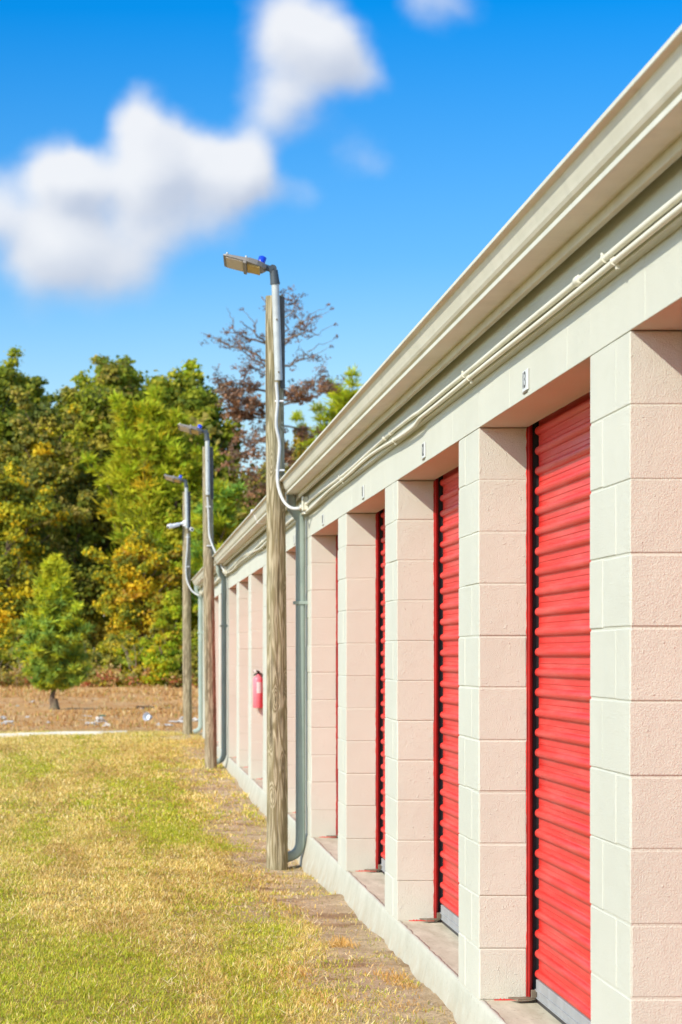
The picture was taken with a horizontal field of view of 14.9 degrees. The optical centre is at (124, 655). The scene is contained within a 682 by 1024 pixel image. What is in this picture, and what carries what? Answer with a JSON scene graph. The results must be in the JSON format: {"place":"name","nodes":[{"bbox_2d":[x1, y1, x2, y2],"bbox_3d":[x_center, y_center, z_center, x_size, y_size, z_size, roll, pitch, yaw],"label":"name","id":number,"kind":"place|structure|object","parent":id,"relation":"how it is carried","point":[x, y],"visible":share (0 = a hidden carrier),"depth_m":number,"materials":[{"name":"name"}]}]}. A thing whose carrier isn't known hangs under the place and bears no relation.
{"place":"outdoors","nodes":[
{"label":"outdoors","id":0,"kind":"place"},
{"bbox_2d":[0,731,126,736],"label":"path","id":1,"kind":"structure","parent":0,"point":[63,732],"depth_m":46.18,"materials":[{"name":"grey concrete"}]},
{"bbox_2d":[0,730,452,1023],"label":"grass","id":2,"kind":"structure","parent":0,"point":[143,752],"depth_m":16.12,"materials":[{"name":"green plant"}]},
{"bbox_2d":[0,686,456,1023],"bbox_3d":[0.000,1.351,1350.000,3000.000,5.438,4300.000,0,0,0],"label":"ground","id":3,"kind":"structure","parent":0,"point":[429,995],"depth_m":15.23,"materials":[{"name":"brown soil"}]},
{"bbox_2d":[0,649,9,675],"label":"shrub","id":4,"kind":"object","parent":3,"relation":"on","point":[3,656],"visible":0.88,"depth_m":118.84,"materials":[{"name":"green plant"}]},
{"bbox_2d":[0,720,14,724],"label":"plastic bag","id":5,"kind":"object","parent":3,"relation":"on","point":[5,722],"visible":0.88,"depth_m":52.26,"materials":[{"name":"white plastic"}]},
{"bbox_2d":[0,619,24,685],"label":"shrub","id":6,"kind":"object","parent":3,"relation":"on","point":[7,640],"visible":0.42,"depth_m":120.56,"materials":[{"name":"green plant"}]},
{"bbox_2d":[1,648,30,684],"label":"shrub","id":7,"kind":"object","parent":3,"relation":"on","point":[13,662],"visible":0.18,"depth_m":118.61,"materials":[{"name":"green plant"}]},
{"bbox_2d":[0,345,36,591],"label":"broadleaf tree","id":8,"kind":"object","parent":3,"relation":"on","point":[9,375],"visible":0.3,"depth_m":137.33,"materials":[{"name":"green plant"}]},
{"bbox_2d":[0,455,73,668],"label":"broadleaf tree","id":9,"kind":"object","parent":3,"relation":"on","point":[19,530],"visible":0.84,"depth_m":127.25,"materials":[{"name":"green plant"}]},
{"bbox_2d":[1,374,73,639],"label":"broadleaf tree","id":10,"kind":"object","parent":3,"relation":"on","point":[35,390],"visible":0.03,"depth_m":141.37,"materials":[{"name":"green plant"}]},
{"bbox_2d":[0,385,91,613],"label":"broadleaf tree","id":11,"kind":"object","parent":3,"relation":"on","point":[45,463],"visible":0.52,"depth_m":132.36,"materials":[{"name":"green plant"}]},
{"bbox_2d":[9,551,97,709],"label":"young pine","id":12,"kind":"object","parent":3,"relation":"on","point":[51,646],"visible":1,"depth_m":68.69,"materials":[{"name":"green plant"}]},
{"bbox_2d":[53,388,80,598],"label":"broadleaf tree","id":13,"kind":"object","parent":3,"relation":"on","point":[57,398],"depth_m":145.99,"materials":[{"name":"green plant"}]},
{"bbox_2d":[29,489,113,654],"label":"broadleaf tree","id":14,"kind":"object","parent":3,"relation":"on","point":[64,542],"visible":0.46,"depth_m":129.47,"materials":[{"name":"green plant"}]},
{"bbox_2d":[78,639,91,653],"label":"shrub","id":15,"kind":"object","parent":3,"relation":"on","point":[88,644],"visible":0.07,"depth_m":122.19,"materials":[{"name":"green plant"}]},
{"bbox_2d":[0,644,181,686],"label":"brushwood","id":16,"kind":"object","parent":3,"relation":"on","point":[87,673],"visible":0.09,"depth_m":117.10,"materials":[{"name":"brown plant"}]},
{"bbox_2d":[51,382,137,645],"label":"broadleaf tree","id":17,"kind":"object","parent":3,"relation":"on","point":[97,442],"visible":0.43,"depth_m":136.37,"materials":[{"name":"green plant"}]},
{"bbox_2d":[78,651,114,684],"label":"shrub","id":18,"kind":"object","parent":3,"relation":"on","point":[98,658],"visible":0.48,"depth_m":117.56,"materials":[{"name":"green plant"}]},
{"bbox_2d":[94,716,106,721],"bbox_3d":[-0.489,1.328,54.435,0.313,0.125,0.194,0,0,0],"label":"plastic bag","id":19,"kind":"object","parent":3,"relation":"on","point":[100,719],"visible":0.87,"depth_m":54.39,"materials":[{"name":"white plastic"}]},
{"bbox_2d":[0,682,202,731],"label":"weeds","id":20,"kind":"object","parent":3,"relation":"on","point":[78,693],"visible":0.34,"depth_m":68.16,"materials":[{"name":"brown plant"}]},
{"bbox_2d":[0,657,202,687],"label":"undergrowth","id":21,"kind":"object","parent":3,"relation":"on","point":[108,674],"visible":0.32,"depth_m":116.47,"materials":[{"name":"green plant"}]},
{"bbox_2d":[66,354,150,633],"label":"broadleaf tree","id":22,"kind":"object","parent":3,"relation":"on","point":[112,374],"visible":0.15,"depth_m":139.52,"materials":[{"name":"green plant"}]},
{"bbox_2d":[86,634,141,658],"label":"shrub","id":23,"kind":"object","parent":3,"relation":"on","point":[108,643],"visible":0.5,"depth_m":119.65,"materials":[{"name":"yellow plant"}]},
{"bbox_2d":[110,647,147,685],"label":"shrub","id":24,"kind":"object","parent":3,"relation":"on","point":[119,651],"visible":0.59,"depth_m":117.59,"materials":[{"name":"green plant"}]},
{"bbox_2d":[3,377,265,668],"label":"woodland","id":25,"kind":"object","parent":3,"relation":"on","point":[209,428],"visible":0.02,"depth_m":136.45,"materials":[{"name":"green plant"}]},
{"bbox_2d":[81,524,193,644],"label":"broadleaf tree","id":26,"kind":"object","parent":3,"relation":"on","point":[130,598],"visible":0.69,"depth_m":124.33,"materials":[{"name":"green plant"}]},
{"bbox_2d":[124,621,170,670],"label":"shrub","id":27,"kind":"object","parent":3,"relation":"on","point":[130,637],"visible":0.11,"depth_m":120.84,"materials":[{"name":"green plant"}]},
{"bbox_2d":[143,712,151,720],"bbox_3d":[0.515,1.295,55.566,0.196,0.192,0.167,0,0,38],"label":"plastic tub","id":28,"kind":"object","parent":3,"relation":"on","point":[147,715],"visible":0.98,"depth_m":55.58,"materials":[{"name":"white plastic"}]},
{"bbox_2d":[77,384,223,670],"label":"pine tree","id":29,"kind":"object","parent":3,"relation":"on","point":[153,442],"visible":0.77,"depth_m":129.18,"materials":[{"name":"green plant"}]},
{"bbox_2d":[129,634,182,686],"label":"shrub","id":30,"kind":"object","parent":3,"relation":"on","point":[155,661],"visible":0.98,"depth_m":116.56,"materials":[{"name":"green plant"}]},
{"bbox_2d":[116,354,202,585],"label":"broadleaf tree","id":31,"kind":"object","parent":3,"relation":"on","point":[189,365],"visible":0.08,"depth_m":142.41,"materials":[{"name":"green plant"}]},
{"bbox_2d":[139,617,193,670],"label":"shrub","id":32,"kind":"object","parent":3,"relation":"on","point":[172,636],"visible":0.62,"depth_m":118.65,"materials":[{"name":"green plant"}]},
{"bbox_2d":[149,587,194,648],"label":"shrub","id":33,"kind":"object","parent":3,"relation":"on","point":[172,610],"visible":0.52,"depth_m":122.66,"materials":[{"name":"green plant"}]},
{"bbox_2d":[146,456,202,647],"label":"broadleaf tree","id":34,"kind":"object","parent":3,"relation":"on","point":[185,469],"visible":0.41,"depth_m":128.30,"materials":[{"name":"green plant"}]},
{"bbox_2d":[164,474,200,734],"bbox_3d":[1.013,-0.773,45.470,0.530,4.856,1.040,0,0,-10],"label":"light pole","id":35,"kind":"object","parent":3,"relation":"on","point":[187,698],"visible":0.98,"depth_m":45.84,"materials":[{"name":"wood"}]},
{"bbox_2d":[167,520,184,528],"bbox_3d":[0.935,-2.315,45.755,0.382,0.163,0.113,0,0,-29],"label":"security camera","id":36,"kind":"object","parent":35,"relation":"attached to","point":[170,526],"visible":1,"depth_m":45.73,"materials":[{"name":"white plastic"}]},
{"bbox_2d":[172,638,202,682],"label":"shrub","id":37,"kind":"object","parent":3,"relation":"on","point":[194,653],"visible":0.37,"depth_m":117.51,"materials":[{"name":"green plant"}]},
{"bbox_2d":[180,604,202,645],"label":"shrub","id":38,"kind":"object","parent":3,"relation":"on","point":[195,631],"visible":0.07,"depth_m":120.87,"materials":[{"name":"green plant"}]},
{"bbox_2d":[178,423,223,769],"bbox_3d":[1.072,-0.661,34.490,0.755,4.856,0.434,0,0,25],"label":"light pole","id":39,"kind":"object","parent":3,"relation":"on","point":[209,549],"visible":0.91,"depth_m":34.53,"materials":[{"name":"wood"}]},
{"bbox_2d":[167,366,244,614],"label":"broadleaf tree","id":40,"kind":"object","parent":3,"relation":"on","point":[190,400],"visible":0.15,"depth_m":138.82,"materials":[{"name":"green plant"}]},
{"bbox_2d":[175,477,248,613],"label":"pine tree","id":41,"kind":"object","parent":3,"relation":"on","point":[226,496],"visible":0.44,"depth_m":125.52,"materials":[{"name":"green plant"}]},
{"bbox_2d":[187,367,243,478],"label":"broadleaf tree","id":42,"kind":"object","parent":3,"relation":"on","point":[199,378],"visible":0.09,"depth_m":140.59,"materials":[{"name":"green plant"}]},
{"bbox_2d":[217,461,265,535],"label":"broadleaf tree","id":43,"kind":"object","parent":3,"relation":"on","point":[231,478],"visible":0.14,"depth_m":129.40,"materials":[{"name":"green plant"}]},
{"bbox_2d":[223,252,301,869],"bbox_3d":[1.080,-0.593,19.516,0.707,4.856,0.412,0,0,23],"label":"light pole","id":44,"kind":"object","parent":3,"relation":"on","point":[277,799],"visible":0.96,"depth_m":19.55,"materials":[{"name":"wood"}]},
{"bbox_2d":[198,284,344,506],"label":"dead tree","id":45,"kind":"object","parent":3,"relation":"on","point":[254,403],"visible":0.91,"depth_m":121.82,"materials":[{"name":"leaves"},{"name":"bark"}]},
{"bbox_2d":[284,432,308,472],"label":"broadleaf tree","id":46,"kind":"object","parent":3,"relation":"on","point":[300,449],"visible":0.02,"depth_m":130.95,"materials":[{"name":"green plant"}]},
{"bbox_2d":[287,365,363,446],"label":"pine tree","id":47,"kind":"object","parent":3,"relation":"on","point":[340,400],"visible":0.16,"depth_m":131.63,"materials":[{"name":"green plant"}]},
{"bbox_2d":[191,24,681,1023],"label":"storage building","id":48,"kind":"structure","parent":3,"relation":"on","point":[485,694],"depth_m":10.18,"materials":[{"name":"concrete"}]},
{"bbox_2d":[253,670,262,707],"bbox_3d":[1.463,0.360,28.408,0.114,0.416,0.127,0,0,39],"label":"fire extinguisher","id":49,"kind":"object","parent":48,"relation":"attached to","point":[257,690],"visible":0.94,"depth_m":28.36,"materials":[{"name":"red metal"}]},
{"bbox_2d":[322,535,337,836],"bbox_3d":[1.547,0.100,18.103,0.195,2.502,2.498,0,0,0],"label":"roller door","id":50,"kind":"structure","parent":48,"relation":"in","point":[336,835],"depth_m":19.30,"materials":[{"name":"red paint"}]},
{"bbox_2d":[359,508,385,874],"bbox_3d":[1.547,0.100,15.055,0.195,2.502,2.498,0,0,0],"label":"roller door","id":51,"kind":"structure","parent":48,"relation":"in","point":[380,526],"depth_m":16.26,"materials":[{"name":"red paint"}]},
{"bbox_2d":[422,441,425,459],"bbox_3d":[1.386,-0.949,12.027,0.006,0.079,0.124,0,0,0],"label":"number plate","id":52,"kind":"object","parent":48,"relation":"attached to","point":[423,449],"visible":1,"depth_m":12.01,"materials":[{"name":"white plastic"}]},
{"bbox_2d":[409,466,458,935],"bbox_3d":[1.547,0.100,12.007,0.195,2.502,2.498,0,0,0],"label":"roller door","id":53,"kind":"structure","parent":48,"relation":"in","point":[446,487],"depth_m":13.01,"materials":[{"name":"red paint"}]},
{"bbox_2d":[522,368,528,393],"bbox_3d":[1.386,-0.949,8.979,0.006,0.079,0.124,0,0,0],"label":"number plate","id":54,"kind":"object","parent":48,"relation":"attached to","point":[525,380],"visible":1,"depth_m":8.97,"materials":[{"name":"white plastic"}]},
{"bbox_2d":[494,392,590,1023],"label":"roller door","id":55,"kind":"structure","parent":48,"relation":"in","point":[558,905],"depth_m":9.64,"materials":[{"name":"red paint"}]},
{"bbox_2d":[0,0,681,615],"label":"sky","id":56,"kind":"structure","parent":0,"point":[370,151],"materials":[{"name":"blue"}]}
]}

